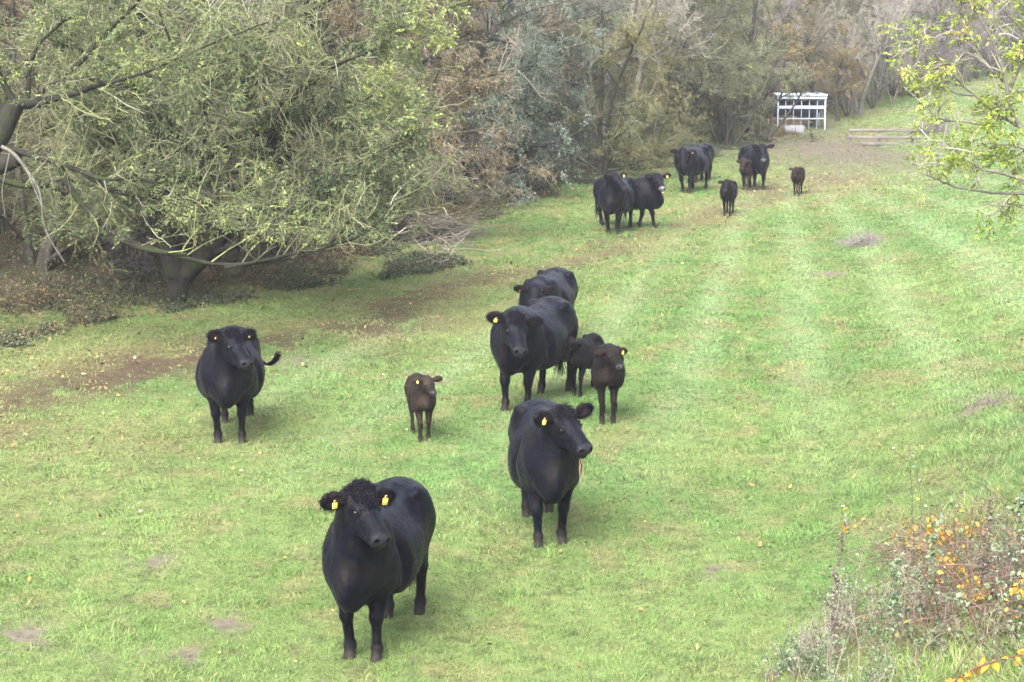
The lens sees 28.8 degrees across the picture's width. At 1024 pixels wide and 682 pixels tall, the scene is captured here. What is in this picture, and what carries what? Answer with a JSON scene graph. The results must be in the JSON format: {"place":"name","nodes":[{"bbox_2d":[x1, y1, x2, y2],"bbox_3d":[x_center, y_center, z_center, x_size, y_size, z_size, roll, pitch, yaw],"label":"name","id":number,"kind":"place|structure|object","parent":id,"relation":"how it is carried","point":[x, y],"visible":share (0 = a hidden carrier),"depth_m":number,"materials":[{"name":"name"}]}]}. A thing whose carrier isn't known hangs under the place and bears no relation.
{"place":"outdoors","nodes":[
{"label":"outdoors","id":0,"kind":"place"},
{"bbox_2d":[0,0,1023,681],"bbox_3d":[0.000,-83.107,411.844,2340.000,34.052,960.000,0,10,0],"label":"ground","id":1,"kind":"structure","parent":0,"point":[98,378],"depth_m":26.13,"materials":[{"name":"green plant"}]},
{"bbox_2d":[0,150,79,255],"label":"sallow bush","id":2,"kind":"object","parent":1,"relation":"on","point":[16,235],"visible":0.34,"depth_m":40.04,"materials":[{"name":"green plant"}]},
{"bbox_2d":[0,0,187,274],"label":"maple tree","id":3,"kind":"object","parent":1,"relation":"on","point":[46,249],"visible":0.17,"depth_m":39.17,"materials":[{"name":"green plant"}]},
{"bbox_2d":[0,0,194,190],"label":"thorn tree","id":4,"kind":"object","parent":1,"relation":"on","point":[21,17],"visible":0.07,"depth_m":44.04,"materials":[{"name":"green plant"}]},
{"bbox_2d":[104,206,157,281],"bbox_3d":[-7.649,-1.920,39.705,1.304,1.620,1.138,4,11,24],"label":"thicket tree","id":5,"kind":"object","parent":1,"relation":"on","point":[137,254],"visible":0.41,"depth_m":39.62,"materials":[{"name":"green plant"}]},
{"bbox_2d":[57,97,204,242],"bbox_3d":[-7.917,-3.662,42.035,3.179,3.629,2.734,10,14,43],"label":"thorn tree","id":6,"kind":"object","parent":1,"relation":"on","point":[141,235],"visible":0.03,"depth_m":41.96,"materials":[{"name":"green plant"}]},
{"bbox_2d":[18,0,278,168],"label":"thorn tree","id":7,"kind":"object","parent":1,"relation":"on","point":[256,4],"visible":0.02,"depth_m":46.49,"materials":[{"name":"green plant"}]},
{"bbox_2d":[112,145,209,255],"bbox_3d":[-7.330,-3.025,41.726,2.074,2.577,1.810,-4,11,-21],"label":"thicket tree","id":8,"kind":"object","parent":1,"relation":"on","point":[148,234],"visible":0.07,"depth_m":41.55,"materials":[{"name":"green plant"}]},
{"bbox_2d":[0,0,358,234],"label":"willow tree","id":9,"kind":"object","parent":1,"relation":"on","point":[176,22],"visible":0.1,"depth_m":41.44,"materials":[{"name":"green plant"}]},
{"bbox_2d":[174,194,254,282],"bbox_3d":[-6.110,-2.085,40.837,1.696,1.935,1.458,-1,10,-6],"label":"thorn tree","id":10,"kind":"object","parent":1,"relation":"on","point":[217,260],"visible":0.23,"depth_m":40.93,"materials":[{"name":"green plant"}]},
{"bbox_2d":[193,158,273,286],"bbox_3d":[-5.771,-2.447,41.774,1.873,2.850,3.368,-3,10,-17],"label":"sallow bush","id":11,"kind":"object","parent":1,"relation":"on","point":[232,281],"visible":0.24,"depth_m":41.44,"materials":[{"name":"green plant"}]},
{"bbox_2d":[0,0,467,268],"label":"ash tree","id":12,"kind":"object","parent":1,"relation":"on","point":[12,109],"visible":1,"depth_m":32.22,"materials":[{"name":"green plant"}]},
{"bbox_2d":[1,145,64,261],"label":"dead bough","id":13,"kind":"object","parent":12,"relation":"hanging from","point":[14,154],"visible":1,"depth_m":32.74,"materials":[{"name":"grey wood"}]},
{"bbox_2d":[147,0,323,217],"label":"bare tree","id":14,"kind":"object","parent":1,"relation":"on","point":[246,2],"visible":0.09,"depth_m":44.16,"materials":[{"name":"green plant"}]},
{"bbox_2d":[195,325,281,442],"bbox_3d":[-3.798,0.461,27.017,1.025,1.656,2.446,1,10,4],"label":"cow","id":15,"kind":"object","parent":1,"relation":"on","point":[230,370],"visible":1,"depth_m":26.19},
{"bbox_2d":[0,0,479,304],"bbox_3d":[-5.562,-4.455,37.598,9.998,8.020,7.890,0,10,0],"label":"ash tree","id":16,"kind":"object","parent":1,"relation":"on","point":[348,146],"visible":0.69,"depth_m":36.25,"materials":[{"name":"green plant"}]},
{"bbox_2d":[208,121,316,256],"bbox_3d":[-5.552,-3.281,43.083,2.676,3.325,2.335,3,10,15],"label":"thicket tree","id":17,"kind":"object","parent":1,"relation":"on","point":[277,243],"visible":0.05,"depth_m":42.97,"materials":[{"name":"green plant"}]},
{"bbox_2d":[157,0,373,171],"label":"willow tree","id":18,"kind":"object","parent":1,"relation":"on","point":[337,45],"visible":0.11,"depth_m":47.84,"materials":[{"name":"green plant"}]},
{"bbox_2d":[171,0,421,183],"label":"thorn tree","id":19,"kind":"object","parent":1,"relation":"on","point":[331,16],"visible":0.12,"depth_m":49.25,"materials":[{"name":"green plant"}]},
{"bbox_2d":[231,0,491,183],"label":"thorn tree","id":20,"kind":"object","parent":1,"relation":"on","point":[414,36],"visible":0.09,"depth_m":54.46,"materials":[{"name":"green plant"}]},
{"bbox_2d":[317,476,435,662],"bbox_3d":[-1.219,1.908,18.259,0.872,1.777,2.387,1,10,13],"label":"cow","id":21,"kind":"object","parent":1,"relation":"on","point":[376,545],"visible":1,"depth_m":17.57},
{"bbox_2d":[0,64,801,349],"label":"undergrowth","id":22,"kind":"object","parent":1,"relation":"on","point":[84,314],"visible":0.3,"depth_m":40.77,"materials":[{"name":"brown plant"}]},
{"bbox_2d":[269,0,556,243],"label":"thorn tree","id":23,"kind":"object","parent":1,"relation":"on","point":[478,80],"visible":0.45,"depth_m":46.55,"materials":[{"name":"brown plant"}]},
{"bbox_2d":[404,372,442,442],"bbox_3d":[-1.194,0.856,26.799,0.439,0.951,1.210,-2,10,-12],"label":"calf","id":24,"kind":"object","parent":1,"relation":"on","point":[420,391],"visible":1,"depth_m":26.54},
{"bbox_2d":[373,193,520,247],"bbox_3d":[-1.873,-3.003,48.053,3.520,2.353,4.652,4,11,19],"label":"brushwood pile","id":25,"kind":"object","parent":1,"relation":"on","point":[430,223],"visible":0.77,"depth_m":47.83,"materials":[{"name":"grey wood"}]},
{"bbox_2d":[398,220,508,269],"bbox_3d":[-1.185,-1.930,44.707,2.914,1.246,5.343,0,10,0],"label":"brushwood pile","id":26,"kind":"object","parent":1,"relation":"on","point":[448,249],"visible":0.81,"depth_m":44.95,"materials":[{"name":"grey wood"}]},
{"bbox_2d":[360,0,565,207],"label":"thorn tree","id":27,"kind":"object","parent":1,"relation":"on","point":[474,3],"visible":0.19,"depth_m":55.10,"materials":[{"name":"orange plant"}]},
{"bbox_2d":[375,0,552,170],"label":"bare tree","id":28,"kind":"object","parent":1,"relation":"on","point":[490,14],"visible":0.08,"depth_m":59.40,"materials":[{"name":"grey plant"}]},
{"bbox_2d":[452,94,549,187],"bbox_3d":[-0.331,-5.866,59.075,2.949,3.366,2.536,1,10,6],"label":"thorn tree","id":29,"kind":"object","parent":1,"relation":"on","point":[514,155],"visible":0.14,"depth_m":58.70,"materials":[{"name":"orange plant"}]},
{"bbox_2d":[0,111,1023,681],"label":"fallen leaves","id":30,"kind":"object","parent":1,"relation":"on","point":[166,605],"visible":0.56,"depth_m":32.80,"materials":[{"name":"brown plant"}]},
{"bbox_2d":[428,0,604,163],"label":"thorn tree","id":31,"kind":"object","parent":1,"relation":"on","point":[558,24],"visible":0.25,"depth_m":62.61,"materials":[{"name":"grey plant"}]},
{"bbox_2d":[429,0,609,207],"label":"hawthorn tree","id":32,"kind":"object","parent":1,"relation":"on","point":[533,71],"visible":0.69,"depth_m":55.95,"materials":[{"name":"green plant"}]},
{"bbox_2d":[469,0,580,62],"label":"bare tree","id":33,"kind":"object","parent":1,"relation":"on","point":[518,21],"visible":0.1,"depth_m":65.29,"materials":[{"name":"grey plant"}]},
{"bbox_2d":[485,295,578,411],"bbox_3d":[0.267,0.163,28.803,0.996,1.588,2.747,5,11,22],"label":"cow","id":34,"kind":"object","parent":1,"relation":"on","point":[529,340],"visible":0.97,"depth_m":28.32,"materials":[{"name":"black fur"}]},
{"bbox_2d":[513,267,577,306],"bbox_3d":[0.571,-0.511,33.577,0.898,1.339,2.316,3,10,15],"label":"cow","id":35,"kind":"object","parent":1,"relation":"on","point":[559,282],"visible":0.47,"depth_m":33.06},
{"bbox_2d":[507,398,594,547],"bbox_3d":[0.397,1.328,21.892,0.881,1.652,2.446,0,9,-5],"label":"cow","id":36,"kind":"object","parent":1,"relation":"on","point":[550,445],"visible":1,"depth_m":21.14},
{"bbox_2d":[473,0,629,147],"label":"hawthorn tree","id":37,"kind":"object","parent":1,"relation":"on","point":[571,43],"visible":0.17,"depth_m":67.99,"materials":[{"name":"green plant"}]},
{"bbox_2d":[484,0,618,129],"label":"hawthorn tree","id":38,"kind":"object","parent":1,"relation":"on","point":[579,79],"visible":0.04,"depth_m":71.25,"materials":[{"name":"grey plant"}]},
{"bbox_2d":[538,87,588,172],"bbox_3d":[1.467,-6.662,64.301,2.021,3.200,2.459,-1,10,-4],"label":"hawthorn tree","id":39,"kind":"object","parent":1,"relation":"on","point":[571,125],"visible":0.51,"depth_m":64.16,"materials":[{"name":"grey plant"}]},
{"bbox_2d":[542,79,604,163],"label":"hawthorn tree","id":40,"kind":"object","parent":1,"relation":"on","point":[581,133],"visible":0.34,"depth_m":66.78,"materials":[{"name":"grey plant"}]},
{"bbox_2d":[561,333,604,396],"bbox_3d":[1.035,0.331,29.691,0.452,0.954,1.243,4,11,24],"label":"calf","id":41,"kind":"object","parent":1,"relation":"on","point":[579,353],"visible":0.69,"depth_m":29.43},
{"bbox_2d":[591,343,627,424],"bbox_3d":[1.360,0.552,27.810,0.529,1.161,1.482,0,9,4],"label":"calf","id":42,"kind":"object","parent":1,"relation":"on","point":[608,368],"visible":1,"depth_m":27.39},
{"bbox_2d":[526,0,699,176],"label":"maple tree","id":43,"kind":"object","parent":1,"relation":"on","point":[631,40],"visible":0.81,"depth_m":63.68,"materials":[{"name":"green plant"}]},
{"bbox_2d":[574,85,656,161],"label":"sallow bush","id":44,"kind":"object","parent":1,"relation":"on","point":[616,97],"visible":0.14,"depth_m":70.98,"materials":[{"name":"green plant"}]},
{"bbox_2d":[598,172,636,234],"bbox_3d":[2.649,-3.516,49.965,0.923,1.601,2.306,1,10,14],"label":"cow","id":45,"kind":"object","parent":1,"relation":"on","point":[617,194],"visible":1,"depth_m":49.23},
{"bbox_2d":[565,0,680,130],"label":"willow tree","id":46,"kind":"object","parent":1,"relation":"on","point":[598,26],"visible":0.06,"depth_m":75.21,"materials":[{"name":"green plant"}]},
{"bbox_2d":[540,0,713,159],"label":"bare tree","id":47,"kind":"object","parent":1,"relation":"on","point":[645,8],"visible":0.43,"depth_m":69.64,"materials":[{"name":"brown plant"}]},
{"bbox_2d":[592,172,670,227],"bbox_3d":[3.062,-3.628,51.063,2.236,1.448,0.840,5,11,30],"label":"cow","id":48,"kind":"object","parent":1,"relation":"on","point":[650,188],"visible":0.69,"depth_m":50.61},
{"bbox_2d":[567,0,726,126],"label":"maple tree","id":49,"kind":"object","parent":1,"relation":"on","point":[673,92],"visible":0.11,"depth_m":78.57,"materials":[{"name":"green plant"}]},
{"bbox_2d":[593,26,713,162],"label":"maple tree","id":50,"kind":"object","parent":1,"relation":"on","point":[670,65],"visible":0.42,"depth_m":70.38,"materials":[{"name":"green plant"}]},
{"bbox_2d":[599,0,741,81],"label":"willow tree","id":51,"kind":"object","parent":1,"relation":"on","point":[716,18],"visible":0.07,"depth_m":84.52,"materials":[{"name":"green plant"}]},
{"bbox_2d":[613,0,732,119],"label":"tree","id":52,"kind":"object","parent":1,"relation":"on","point":[697,9],"visible":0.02,"depth_m":81.43,"materials":[{"name":"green plant"}]},
{"bbox_2d":[661,87,716,142],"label":"maple tree","id":53,"kind":"object","parent":1,"relation":"on","point":[703,104],"visible":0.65,"depth_m":76.70,"materials":[{"name":"green plant"}]},
{"bbox_2d":[670,144,710,193],"bbox_3d":[5.364,-5.199,59.963,0.912,1.422,2.483,4,11,22],"label":"cow","id":54,"kind":"object","parent":1,"relation":"on","point":[690,162],"visible":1,"depth_m":59.43},
{"bbox_2d":[683,92,729,143],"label":"sallow bush","id":55,"kind":"object","parent":1,"relation":"on","point":[716,108],"visible":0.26,"depth_m":78.42,"materials":[{"name":"green plant"}]},
{"bbox_2d":[614,0,803,144],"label":"willow tree","id":56,"kind":"object","parent":1,"relation":"on","point":[705,63],"visible":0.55,"depth_m":75.89,"materials":[{"name":"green plant"}]},
{"bbox_2d":[718,179,737,216],"bbox_3d":[5.812,-3.881,53.532,0.478,1.028,1.360,2,10,12],"label":"calf","id":57,"kind":"object","parent":1,"relation":"on","point":[728,190],"visible":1,"depth_m":53.26},
{"bbox_2d":[681,42,780,146],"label":"sallow bush","id":58,"kind":"object","parent":1,"relation":"on","point":[745,71],"visible":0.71,"depth_m":77.82,"materials":[{"name":"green plant"}]},
{"bbox_2d":[709,66,764,141],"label":"sallow bush","id":59,"kind":"object","parent":1,"relation":"on","point":[753,99],"visible":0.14,"depth_m":80.64,"materials":[{"name":"green plant"}]},
{"bbox_2d":[693,6,781,108],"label":"maple tree","id":60,"kind":"object","parent":1,"relation":"on","point":[730,33],"visible":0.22,"depth_m":87.68,"materials":[{"name":"brown plant"}]},
{"bbox_2d":[736,158,752,190],"bbox_3d":[7.171,-5.086,60.556,0.492,0.989,1.378,4,10,22],"label":"calf","id":61,"kind":"object","parent":1,"relation":"on","point":[745,168],"visible":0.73,"depth_m":60.19},
{"bbox_2d":[699,0,803,130],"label":"willow tree","id":62,"kind":"object","parent":1,"relation":"on","point":[739,29],"visible":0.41,"depth_m":82.32,"materials":[{"name":"green plant"}]},
{"bbox_2d":[738,143,773,189],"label":"cow","id":63,"kind":"object","parent":1,"relation":"on","point":[757,155],"visible":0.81,"depth_m":60.07},
{"bbox_2d":[703,45,827,141],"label":"sallow bush","id":64,"kind":"object","parent":1,"relation":"on","point":[794,76],"visible":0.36,"depth_m":80.38,"materials":[{"name":"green plant"}]},
{"bbox_2d":[744,0,826,94],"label":"tree","id":65,"kind":"object","parent":1,"relation":"on","point":[791,3],"visible":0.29,"depth_m":90.83,"materials":[{"name":"grey plant"}]},
{"bbox_2d":[761,114,812,127],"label":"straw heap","id":66,"kind":"object","parent":1,"relation":"on","point":[787,122],"visible":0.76,"depth_m":86.92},
{"bbox_2d":[789,166,804,195],"bbox_3d":[8.469,-4.766,59.038,0.431,0.884,1.365,2,10,14],"label":"calf","id":67,"kind":"object","parent":1,"relation":"on","point":[797,176],"visible":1,"depth_m":58.73},
{"bbox_2d":[771,92,827,129],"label":"hay feeder","id":68,"kind":"object","parent":1,"relation":"on","point":[805,108],"visible":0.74,"depth_m":86.93,"materials":[{"name":"white metal"}]},
{"bbox_2d":[763,0,838,126],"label":"autumn tree","id":69,"kind":"object","parent":1,"relation":"on","point":[819,74],"visible":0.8,"depth_m":86.87,"materials":[{"name":"brown plant"}]},
{"bbox_2d":[755,0,864,89],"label":"willow tree","id":70,"kind":"object","parent":1,"relation":"on","point":[775,4],"visible":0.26,"depth_m":90.56,"materials":[{"name":"grey plant"}]},
{"bbox_2d":[770,0,873,90],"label":"bare tree","id":71,"kind":"object","parent":1,"relation":"on","point":[861,5],"visible":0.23,"depth_m":94.41,"materials":[{"name":"grey plant"}]},
{"bbox_2d":[813,38,855,111],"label":"thorn tree","id":72,"kind":"object","parent":1,"relation":"on","point":[829,104],"visible":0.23,"depth_m":92.45,"materials":[{"name":"brown plant"}]},
{"bbox_2d":[825,514,850,671],"bbox_3d":[2.761,2.180,17.045,0.233,1.426,0.180,-4,11,-21],"label":"dock stem","id":73,"kind":"object","parent":1,"relation":"on","point":[833,602],"visible":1,"depth_m":17.01,"materials":[{"name":"brown plant"}]},
{"bbox_2d":[798,0,880,106],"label":"willow tree","id":74,"kind":"object","parent":1,"relation":"on","point":[837,4],"visible":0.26,"depth_m":93.12,"materials":[{"name":"brown plant"}]},
{"bbox_2d":[812,19,872,120],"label":"autumn tree","id":75,"kind":"object","parent":1,"relation":"on","point":[849,55],"visible":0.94,"depth_m":89.22,"materials":[{"name":"orange plant"}]},
{"bbox_2d":[820,59,865,116],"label":"thicket tree","id":76,"kind":"object","parent":1,"relation":"on","point":[846,108],"visible":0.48,"depth_m":91.50,"materials":[{"name":"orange plant"}]},
{"bbox_2d":[823,39,877,108],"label":"bare tree","id":77,"kind":"object","parent":1,"relation":"on","point":[867,60],"visible":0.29,"depth_m":93.86,"materials":[{"name":"grey plant"}]},
{"bbox_2d":[811,0,896,99],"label":"willow tree","id":78,"kind":"object","parent":1,"relation":"on","point":[865,7],"visible":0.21,"depth_m":94.89,"materials":[{"name":"brown plant"}]},
{"bbox_2d":[831,226,885,249],"bbox_3d":[8.076,-2.352,46.107,1.260,0.705,1.558,7,12,34],"label":"dead thistle clump","id":79,"kind":"object","parent":1,"relation":"on","point":[867,240],"visible":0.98,"depth_m":46.05,"materials":[{"name":"grey plant"}]},
{"bbox_2d":[832,0,905,65],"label":"tree","id":80,"kind":"object","parent":1,"relation":"on","point":[898,1],"visible":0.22,"depth_m":97.98,"materials":[{"name":"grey plant"}]},
{"bbox_2d":[851,61,888,108],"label":"thicket tree","id":81,"kind":"object","parent":1,"relation":"on","point":[879,86],"visible":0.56,"depth_m":94.13,"materials":[{"name":"grey plant"}]},
{"bbox_2d":[811,0,933,114],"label":"bare tree","id":82,"kind":"object","parent":1,"relation":"on","point":[857,111],"visible":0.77,"depth_m":91.42,"materials":[{"name":"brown plant"}]},
{"bbox_2d":[863,37,903,101],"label":"thicket tree","id":83,"kind":"object","parent":1,"relation":"on","point":[874,86],"visible":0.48,"depth_m":95.90,"materials":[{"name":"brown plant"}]},
{"bbox_2d":[848,126,920,146],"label":"rail fence","id":84,"kind":"object","parent":1,"relation":"on","point":[879,137],"visible":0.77,"depth_m":77.47,"materials":[{"name":"brown wood"}]},
{"bbox_2d":[755,503,1023,681],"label":"rough weeds","id":85,"kind":"object","parent":1,"relation":"on","point":[815,656],"visible":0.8,"depth_m":17.37,"materials":[{"name":"green plant"}]},
{"bbox_2d":[867,49,913,103],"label":"bare tree","id":86,"kind":"object","parent":1,"relation":"on","point":[900,71],"visible":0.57,"depth_m":95.71,"materials":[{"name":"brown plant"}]},
{"bbox_2d":[885,553,904,652],"bbox_3d":[3.297,2.303,17.168,0.158,0.963,0.207,4,11,24],"label":"nettle stem","id":87,"kind":"object","parent":1,"relation":"on","point":[892,601],"visible":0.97,"depth_m":17.12,"materials":[{"name":"green plant"}]},
{"bbox_2d":[857,0,934,95],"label":"tree","id":88,"kind":"object","parent":1,"relation":"on","point":[892,92],"visible":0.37,"depth_m":97.07,"materials":[{"name":"grey plant"}]},
{"bbox_2d":[848,0,958,73],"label":"bare tree","id":89,"kind":"object","parent":1,"relation":"on","point":[921,14],"visible":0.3,"depth_m":101.28,"materials":[{"name":"grey plant"}]},
{"bbox_2d":[874,35,937,95],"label":"maple tree","id":90,"kind":"object","parent":1,"relation":"on","point":[903,89],"visible":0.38,"depth_m":98.12,"materials":[{"name":"grey plant"}]},
{"bbox_2d":[813,454,1023,679],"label":"bramble thicket","id":91,"kind":"object","parent":1,"relation":"on","point":[1013,574],"visible":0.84,"depth_m":17.90,"materials":[{"name":"plant"}]},
{"bbox_2d":[917,516,940,628],"bbox_3d":[3.681,2.085,17.555,0.202,1.112,0.196,0,10,0],"label":"nettle stem","id":92,"kind":"object","parent":1,"relation":"on","point":[931,550],"visible":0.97,"depth_m":17.52,"materials":[{"name":"green plant"}]},
{"bbox_2d":[899,24,960,91],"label":"thicket tree","id":93,"kind":"object","parent":1,"relation":"on","point":[939,54],"visible":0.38,"depth_m":99.39,"materials":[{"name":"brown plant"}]},
{"bbox_2d":[901,107,961,135],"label":"dark scrub","id":94,"kind":"object","parent":1,"relation":"on","point":[940,128],"visible":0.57,"depth_m":82.16,"materials":[{"name":"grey plant"}]},
{"bbox_2d":[896,0,980,76],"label":"tree","id":95,"kind":"object","parent":1,"relation":"on","point":[924,18],"visible":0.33,"depth_m":102.84,"materials":[{"name":"grey plant"}]},
{"bbox_2d":[864,482,1023,681],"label":"long grass","id":96,"kind":"structure","parent":1,"relation":"on","point":[951,653],"depth_m":17.23,"materials":[{"name":"green plant"}]},
{"bbox_2d":[911,0,978,70],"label":"tree","id":97,"kind":"object","parent":1,"relation":"on","point":[968,2],"visible":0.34,"depth_m":104.20,"materials":[{"name":"grey plant"}]},
{"bbox_2d":[909,0,984,75],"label":"maple tree","id":98,"kind":"object","parent":1,"relation":"on","point":[959,23],"visible":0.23,"depth_m":104.64,"materials":[{"name":"grey plant"}]},
{"bbox_2d":[872,0,1023,247],"bbox_3d":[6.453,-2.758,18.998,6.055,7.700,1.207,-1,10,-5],"label":"ash tree","id":99,"kind":"object","parent":1,"relation":"on","point":[990,119],"visible":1,"depth_m":18.79,"materials":[{"name":"green plant"}]},
{"bbox_2d":[948,21,1004,81],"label":"thicket tree","id":100,"kind":"object","parent":1,"relation":"on","point":[981,49],"visible":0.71,"depth_m":103.20,"materials":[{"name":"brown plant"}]},
{"bbox_2d":[948,649,1023,681],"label":"bramble cane","id":101,"kind":"object","parent":1,"relation":"on","point":[995,664],"visible":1,"depth_m":12.85,"materials":[{"name":"yellow plant"}]},
{"bbox_2d":[973,494,1000,609],"bbox_3d":[4.205,1.907,17.701,0.218,1.141,0.146,-4,11,-21],"label":"dock stem","id":102,"kind":"object","parent":1,"relation":"on","point":[987,549],"visible":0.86,"depth_m":17.67,"materials":[{"name":"brown plant"}]},
{"bbox_2d":[962,0,1022,67],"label":"tree","id":103,"kind":"object","parent":1,"relation":"on","point":[1006,20],"visible":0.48,"depth_m":106.31,"materials":[{"name":"grey plant"}]},
{"bbox_2d":[972,29,1015,77],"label":"thicket tree","id":104,"kind":"object","parent":1,"relation":"on","point":[997,41],"visible":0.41,"depth_m":104.44,"materials":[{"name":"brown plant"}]},
{"bbox_2d":[980,0,1023,70],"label":"bare tree","id":105,"kind":"object","parent":1,"relation":"on","point":[1005,8],"visible":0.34,"depth_m":106.60,"materials":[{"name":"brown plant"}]},
{"bbox_2d":[1006,491,1023,598],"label":"nettle stem","id":106,"kind":"object","parent":1,"relation":"on","point":[1020,504],"visible":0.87,"depth_m":17.82,"materials":[{"name":"green plant"}]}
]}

